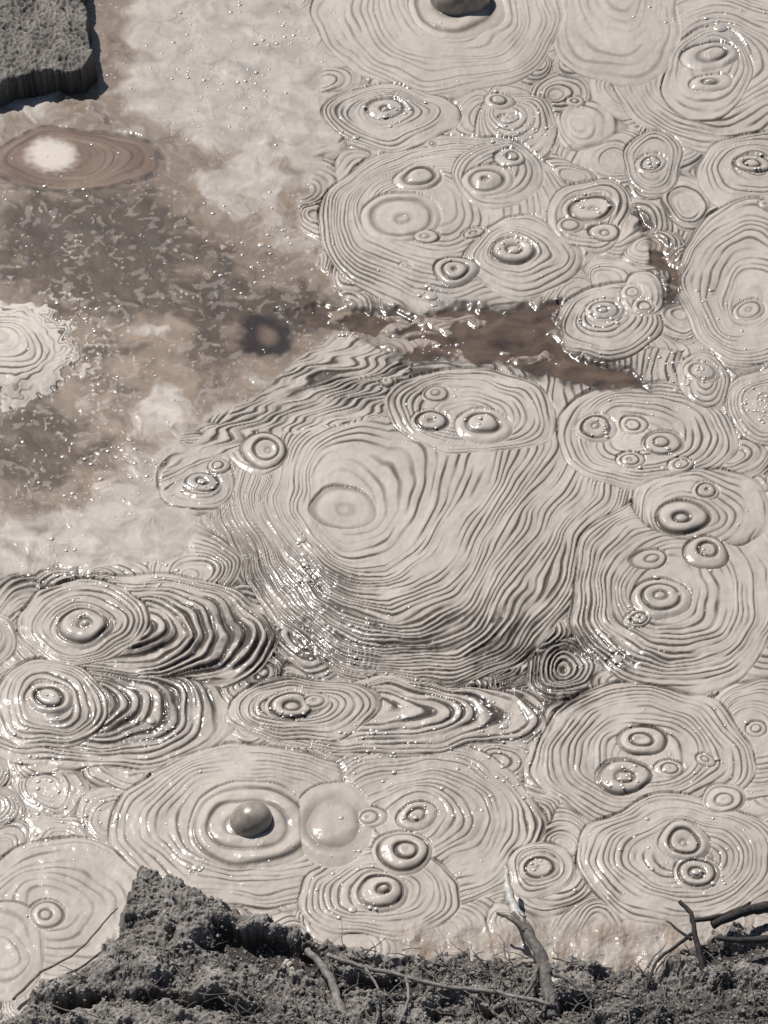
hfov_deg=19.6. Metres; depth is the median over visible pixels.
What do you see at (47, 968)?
dead twig
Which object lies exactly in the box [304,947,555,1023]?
root
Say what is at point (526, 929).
dry branch
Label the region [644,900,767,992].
dead twig
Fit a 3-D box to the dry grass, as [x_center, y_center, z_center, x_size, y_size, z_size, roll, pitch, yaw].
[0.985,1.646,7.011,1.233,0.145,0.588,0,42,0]
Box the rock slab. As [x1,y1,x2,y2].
[0,0,97,106]
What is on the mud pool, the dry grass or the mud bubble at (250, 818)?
the mud bubble at (250, 818)
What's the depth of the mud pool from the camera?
9.13 m
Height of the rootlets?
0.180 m
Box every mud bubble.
[230,801,271,836]
[430,0,489,15]
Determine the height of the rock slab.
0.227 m
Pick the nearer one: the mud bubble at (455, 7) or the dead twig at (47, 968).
the dead twig at (47, 968)
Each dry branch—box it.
[496,911,590,1018]
[503,864,578,1001]
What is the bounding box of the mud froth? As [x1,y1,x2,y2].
[0,1,767,936]
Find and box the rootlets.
[17,921,767,1023]
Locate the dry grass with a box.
[510,961,767,1023]
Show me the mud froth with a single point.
(616, 659)
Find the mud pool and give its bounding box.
[0,0,767,1023]
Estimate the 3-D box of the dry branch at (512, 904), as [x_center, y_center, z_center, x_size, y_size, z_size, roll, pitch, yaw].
[0.488,1.395,7.308,0.074,0.092,0.556,-16,44,-17]
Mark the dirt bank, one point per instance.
(252, 945)
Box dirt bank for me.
[2,865,767,1023]
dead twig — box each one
[12,908,117,999]
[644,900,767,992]

